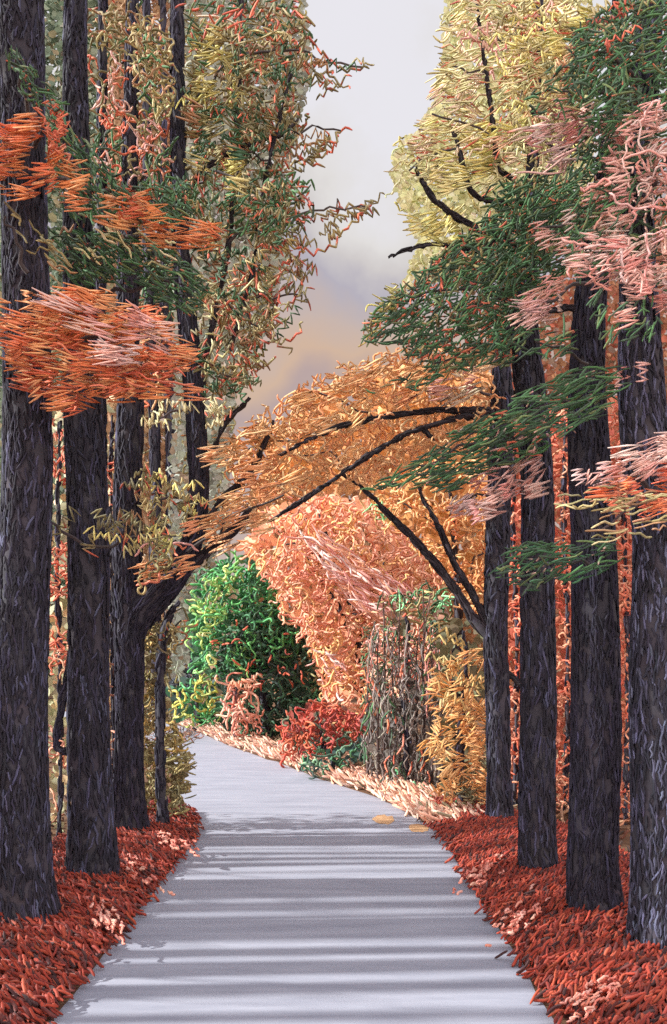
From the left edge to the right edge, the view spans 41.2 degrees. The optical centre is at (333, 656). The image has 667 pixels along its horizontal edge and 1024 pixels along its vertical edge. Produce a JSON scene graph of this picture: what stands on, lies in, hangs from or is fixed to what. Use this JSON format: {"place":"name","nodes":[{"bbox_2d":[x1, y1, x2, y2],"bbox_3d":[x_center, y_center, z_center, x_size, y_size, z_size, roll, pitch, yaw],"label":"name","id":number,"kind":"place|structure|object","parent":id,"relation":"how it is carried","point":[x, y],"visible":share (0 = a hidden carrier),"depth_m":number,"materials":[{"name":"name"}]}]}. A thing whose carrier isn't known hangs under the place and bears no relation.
{"place":"outdoors","nodes":[
{"label":"outdoors","id":0,"kind":"place"},
{"bbox_2d":[49,711,553,1023],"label":"road","id":1,"kind":"structure","parent":0,"point":[299,897],"depth_m":8.17,"materials":[{"name":"grey asphalt"}]},
{"bbox_2d":[372,814,393,823],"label":"fallen leaves","id":2,"kind":"structure","parent":1,"relation":"on","point":[382,819],"depth_m":13.56,"materials":[{"name":"orange plant"}]},
{"bbox_2d":[409,824,428,831],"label":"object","id":3,"kind":"structure","parent":1,"relation":"on","point":[417,828],"depth_m":12.85,"materials":[{"name":"orange plant"}]},
{"bbox_2d":[0,0,666,624],"label":"sky","id":4,"kind":"structure","parent":0,"point":[383,103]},
{"bbox_2d":[45,664,629,1023],"bbox_3d":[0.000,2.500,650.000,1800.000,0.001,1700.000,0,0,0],"label":"ground","id":5,"kind":"structure","parent":0,"point":[626,841],"depth_m":16.42,"materials":[{"name":"brown soil"}]},
{"bbox_2d":[48,410,69,835],"bbox_3d":[-3.887,-0.541,12.647,0.774,6.488,2.068,0,0,-17],"label":"coral shrub","id":6,"kind":"object","parent":5,"relation":"on","point":[57,640],"visible":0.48,"depth_m":12.34,"materials":[{"name":"orange plant"}]},
{"bbox_2d":[0,0,123,676],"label":"pale tree","id":7,"kind":"object","parent":5,"relation":"on","point":[53,40],"visible":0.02,"depth_m":51.02,"materials":[{"name":"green plant"}]},
{"bbox_2d":[0,860,172,1023],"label":"bank","id":8,"kind":"structure","parent":5,"relation":"on","point":[90,947],"depth_m":6.72,"materials":[{"name":"brown soil"}]},
{"bbox_2d":[0,797,204,1023],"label":"red ground cover","id":9,"kind":"object","parent":8,"relation":"on","point":[24,946],"visible":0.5,"depth_m":7.73,"materials":[{"name":"red plant"}]},
{"bbox_2d":[89,899,125,944],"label":"flower clump","id":10,"kind":"object","parent":9,"relation":"on","point":[108,920],"visible":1,"depth_m":7.72,"materials":[{"name":"pink plant"}]},
{"bbox_2d":[122,847,175,895],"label":"flower clump","id":11,"kind":"object","parent":9,"relation":"on","point":[147,880],"visible":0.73,"depth_m":9.59,"materials":[{"name":"pink plant"}]},
{"bbox_2d":[149,830,199,856],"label":"flower clump","id":12,"kind":"object","parent":9,"relation":"on","point":[173,845],"visible":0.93,"depth_m":11.03,"materials":[{"name":"pink plant"}]},
{"bbox_2d":[0,0,209,923],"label":"roadside tree","id":13,"kind":"object","parent":8,"relation":"on","point":[35,330],"visible":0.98,"depth_m":7.80,"materials":[{"name":"black plant"}]},
{"bbox_2d":[106,396,116,783],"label":"olive shrub","id":14,"kind":"object","parent":8,"relation":"on","point":[110,446],"visible":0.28,"depth_m":12.72,"materials":[{"name":"green plant"}]},
{"bbox_2d":[46,0,223,875],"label":"roadside tree","id":15,"kind":"object","parent":8,"relation":"on","point":[91,836],"visible":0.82,"depth_m":9.39,"materials":[{"name":"black plant"}]},
{"bbox_2d":[106,45,220,344],"bbox_3d":[-2.278,-5.154,11.706,1.364,15.394,2.349,0,0,-17],"label":"slender tree","id":16,"kind":"object","parent":8,"relation":"on","point":[145,132],"visible":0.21,"depth_m":11.35,"materials":[{"name":"orange plant"}]},
{"bbox_2d":[143,618,196,816],"bbox_3d":[-2.497,0.979,13.058,1.014,3.120,0.987,0,0,0],"label":"olive shrub","id":17,"kind":"object","parent":8,"relation":"on","point":[178,772],"visible":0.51,"depth_m":13.02,"materials":[{"name":"green plant"}]},
{"bbox_2d":[145,600,197,823],"bbox_3d":[-2.165,0.907,12.325,0.834,3.388,1.057,0,0,19],"label":"slender tree","id":18,"kind":"object","parent":8,"relation":"on","point":[162,813],"visible":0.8,"depth_m":12.29,"materials":[{"name":"black plant"}]},
{"bbox_2d":[112,0,384,830],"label":"forked tree","id":19,"kind":"object","parent":8,"relation":"on","point":[139,606],"visible":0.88,"depth_m":11.71,"materials":[{"name":"black plant"}]},
{"bbox_2d":[87,0,178,464],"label":"slender tree","id":20,"kind":"object","parent":5,"relation":"on","point":[103,75],"visible":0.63,"depth_m":11.18,"materials":[{"name":"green plant"}]},
{"bbox_2d":[106,0,190,692],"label":"pale tree","id":21,"kind":"object","parent":5,"relation":"on","point":[155,10],"visible":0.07,"depth_m":49.15,"materials":[{"name":"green plant"}]},
{"bbox_2d":[139,0,170,705],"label":"slender tree","id":22,"kind":"object","parent":5,"relation":"on","point":[154,449],"visible":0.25,"depth_m":41.82,"materials":[{"name":"black plant"}]},
{"bbox_2d":[145,0,176,702],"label":"slender tree","id":23,"kind":"object","parent":5,"relation":"on","point":[167,312],"visible":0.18,"depth_m":41.82,"materials":[{"name":"black plant"}]},
{"bbox_2d":[165,639,204,714],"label":"dark shrub","id":24,"kind":"object","parent":5,"relation":"on","point":[172,681],"visible":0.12,"depth_m":35.87,"materials":[{"name":"green plant"}]},
{"bbox_2d":[165,670,223,730],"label":"yellow shrub","id":25,"kind":"object","parent":5,"relation":"on","point":[199,710],"visible":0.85,"depth_m":29.53,"materials":[{"name":"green plant"}]},
{"bbox_2d":[214,672,264,737],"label":"pink shrub","id":26,"kind":"object","parent":5,"relation":"on","point":[236,708],"visible":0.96,"depth_m":25.10,"materials":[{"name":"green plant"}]},
{"bbox_2d":[164,0,317,713],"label":"pale tree","id":27,"kind":"object","parent":5,"relation":"on","point":[178,450],"visible":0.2,"depth_m":30.07,"materials":[{"name":"green plant"}]},
{"bbox_2d":[181,550,325,740],"bbox_3d":[-2.290,-0.191,26.911,4.591,6.044,3.342,0,0,0],"label":"green tree","id":28,"kind":"object","parent":5,"relation":"on","point":[257,628],"visible":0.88,"depth_m":26.11,"materials":[{"name":"green plant"}]},
{"bbox_2d":[275,699,367,767],"bbox_3d":[-0.197,1.760,20.187,2.235,1.636,2.138,0,0,0],"label":"red shrub","id":29,"kind":"object","parent":5,"relation":"on","point":[330,737],"visible":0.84,"depth_m":19.99,"materials":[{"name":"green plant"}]},
{"bbox_2d":[179,717,484,824],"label":"leaf litter","id":30,"kind":"structure","parent":5,"relation":"on","point":[409,796],"depth_m":16.49,"materials":[{"name":"beige plant"}]},
{"bbox_2d":[298,737,373,779],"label":"dark shrub","id":31,"kind":"object","parent":5,"relation":"on","point":[353,749],"visible":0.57,"depth_m":18.12,"materials":[{"name":"green plant"}]},
{"bbox_2d":[48,520,623,703],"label":"wood","id":32,"kind":"object","parent":5,"relation":"on","point":[233,596],"visible":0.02,"depth_m":49.65,"materials":[{"name":"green plant"}]},
{"bbox_2d":[48,726,629,851],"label":"leaf litter","id":33,"kind":"object","parent":5,"relation":"on","point":[191,732],"visible":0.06,"depth_m":19.38,"materials":[{"name":"brown plant"}]},
{"bbox_2d":[233,492,447,743],"bbox_3d":[0.154,-1.152,24.385,6.126,7.649,5.135,0,0,0],"label":"salmon tree","id":34,"kind":"object","parent":5,"relation":"on","point":[361,576],"visible":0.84,"depth_m":23.67,"materials":[{"name":"orange plant"}]},
{"bbox_2d":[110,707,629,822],"bbox_3d":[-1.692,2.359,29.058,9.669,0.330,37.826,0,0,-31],"label":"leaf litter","id":35,"kind":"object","parent":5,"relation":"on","point":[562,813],"visible":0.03,"depth_m":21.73,"materials":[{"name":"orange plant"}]},
{"bbox_2d":[360,621,379,778],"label":"sapling","id":36,"kind":"object","parent":5,"relation":"on","point":[364,633],"visible":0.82,"depth_m":16.54,"materials":[{"name":"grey plant"}]},
{"bbox_2d":[247,345,494,678],"bbox_3d":[1.625,-4.292,30.005,9.336,13.702,3.119,0,0,0],"label":"pale tree","id":37,"kind":"object","parent":5,"relation":"on","point":[469,636],"visible":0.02,"depth_m":29.22,"materials":[{"name":"orange plant"}]},
{"bbox_2d":[360,636,386,776],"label":"sapling","id":38,"kind":"object","parent":5,"relation":"on","point":[363,697],"visible":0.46,"depth_m":16.92,"materials":[{"name":"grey plant"}]},
{"bbox_2d":[365,591,393,774],"bbox_3d":[0.862,0.640,16.748,0.536,3.784,0.396,0,0,-1],"label":"sapling","id":39,"kind":"object","parent":5,"relation":"on","point":[384,647],"visible":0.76,"depth_m":16.78,"materials":[{"name":"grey plant"}]},
{"bbox_2d":[374,632,396,767],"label":"sapling","id":40,"kind":"object","parent":5,"relation":"on","point":[384,664],"visible":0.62,"depth_m":16.81,"materials":[{"name":"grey plant"}]},
{"bbox_2d":[379,590,404,774],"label":"sapling","id":41,"kind":"object","parent":5,"relation":"on","point":[398,647],"visible":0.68,"depth_m":16.82,"materials":[{"name":"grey plant"}]},
{"bbox_2d":[359,621,454,788],"bbox_3d":[1.479,1.041,16.786,2.002,3.364,2.077,0,0,0],"label":"bramble thicket","id":42,"kind":"object","parent":5,"relation":"on","point":[411,759],"visible":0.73,"depth_m":16.38,"materials":[{"name":"brown plant"}]},
{"bbox_2d":[400,629,417,771],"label":"sapling","id":43,"kind":"object","parent":5,"relation":"on","point":[416,739],"visible":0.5,"depth_m":17.01,"materials":[{"name":"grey plant"}]},
{"bbox_2d":[365,582,453,746],"bbox_3d":[1.791,0.514,18.914,2.293,4.124,2.504,0,0,0],"label":"hazel bush","id":44,"kind":"object","parent":5,"relation":"on","point":[438,609],"visible":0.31,"depth_m":18.58,"materials":[{"name":"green plant"}]},
{"bbox_2d":[406,633,426,735],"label":"sapling","id":45,"kind":"object","parent":5,"relation":"on","point":[415,644],"visible":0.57,"depth_m":16.99,"materials":[{"name":"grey plant"}]},
{"bbox_2d":[359,450,487,783],"bbox_3d":[1.945,-0.845,16.961,2.954,6.873,3.074,0,0,0],"label":"gold tree","id":46,"kind":"object","parent":5,"relation":"on","point":[413,514],"visible":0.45,"depth_m":16.71,"materials":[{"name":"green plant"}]},
{"bbox_2d":[414,634,442,785],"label":"sapling","id":47,"kind":"object","parent":5,"relation":"on","point":[432,773],"visible":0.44,"depth_m":16.54,"materials":[{"name":"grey plant"}]},
{"bbox_2d":[422,580,437,779],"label":"sapling","id":48,"kind":"object","parent":5,"relation":"on","point":[424,632],"visible":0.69,"depth_m":16.76,"materials":[{"name":"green plant"}]},
{"bbox_2d":[421,638,441,782],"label":"sapling","id":49,"kind":"object","parent":5,"relation":"on","point":[425,645],"visible":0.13,"depth_m":17.04,"materials":[{"name":"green plant"}]},
{"bbox_2d":[416,618,486,806],"bbox_3d":[1.974,0.974,13.937,1.369,3.328,1.669,0,0,0],"label":"gold shrub","id":50,"kind":"object","parent":5,"relation":"on","point":[465,741],"visible":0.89,"depth_m":13.61,"materials":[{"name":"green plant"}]},
{"bbox_2d":[385,0,598,303],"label":"pale tree","id":51,"kind":"object","parent":5,"relation":"on","point":[409,200],"visible":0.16,"depth_m":24.06,"materials":[{"name":"yellow plant"}]},
{"bbox_2d":[508,432,521,807],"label":"coral shrub","id":52,"kind":"object","parent":5,"relation":"on","point":[514,615],"visible":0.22,"depth_m":14.91,"materials":[{"name":"orange plant"}]},
{"bbox_2d":[450,840,665,1020],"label":"bank","id":53,"kind":"structure","parent":5,"relation":"on","point":[567,1016],"depth_m":6.18,"materials":[{"name":"brown soil"}]},
{"bbox_2d":[181,284,519,817],"bbox_3d":[0.260,-1.404,12.501,4.901,8.318,2.780,0,0,0],"label":"roadside tree","id":54,"kind":"object","parent":53,"relation":"on","point":[455,392],"visible":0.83,"depth_m":12.49,"materials":[{"name":"orange plant"}]},
{"bbox_2d":[358,0,598,868],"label":"roadside tree","id":55,"kind":"object","parent":53,"relation":"on","point":[520,270],"visible":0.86,"depth_m":9.36,"materials":[{"name":"green plant"}]},
{"bbox_2d":[416,796,666,1023],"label":"red ground cover","id":56,"kind":"object","parent":53,"relation":"on","point":[573,940],"visible":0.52,"depth_m":7.54,"materials":[{"name":"red plant"}]},
{"bbox_2d":[452,854,504,894],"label":"flower clump","id":57,"kind":"object","parent":56,"relation":"on","point":[487,866],"visible":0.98,"depth_m":9.52,"materials":[{"name":"pink plant"}]},
{"bbox_2d":[485,884,550,946],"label":"flower clump","id":58,"kind":"object","parent":56,"relation":"on","point":[518,917],"visible":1,"depth_m":7.86,"materials":[{"name":"pink plant"}]},
{"bbox_2d":[559,975,630,1022],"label":"flower clump","id":59,"kind":"object","parent":56,"relation":"on","point":[589,1009],"visible":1,"depth_m":6.05,"materials":[{"name":"pink plant"}]},
{"bbox_2d":[488,0,650,916],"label":"roadside tree","id":60,"kind":"object","parent":53,"relation":"on","point":[593,879],"visible":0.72,"depth_m":8.06,"materials":[{"name":"black plant"}]},
{"bbox_2d":[524,0,666,952],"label":"roadside tree","id":61,"kind":"object","parent":53,"relation":"on","point":[641,115],"visible":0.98,"depth_m":6.96,"materials":[{"name":"pink plant"}]},
{"bbox_2d":[549,408,570,813],"bbox_3d":[3.724,-0.799,14.235,0.980,6.970,1.982,0,0,13],"label":"coral shrub","id":62,"kind":"object","parent":5,"relation":"on","point":[562,619],"visible":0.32,"depth_m":14.11,"materials":[{"name":"orange plant"}]},
{"bbox_2d":[508,198,666,702],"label":"pale tree","id":63,"kind":"object","parent":5,"relation":"on","point":[550,374],"visible":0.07,"depth_m":20.20,"materials":[{"name":"orange plant"}]},
{"bbox_2d":[607,395,631,825],"bbox_3d":[4.361,-0.699,13.307,0.947,6.828,2.168,0,0,22],"label":"coral shrub","id":64,"kind":"object","parent":5,"relation":"on","point":[624,543],"visible":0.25,"depth_m":13.15,"materials":[{"name":"orange plant"}]}
]}

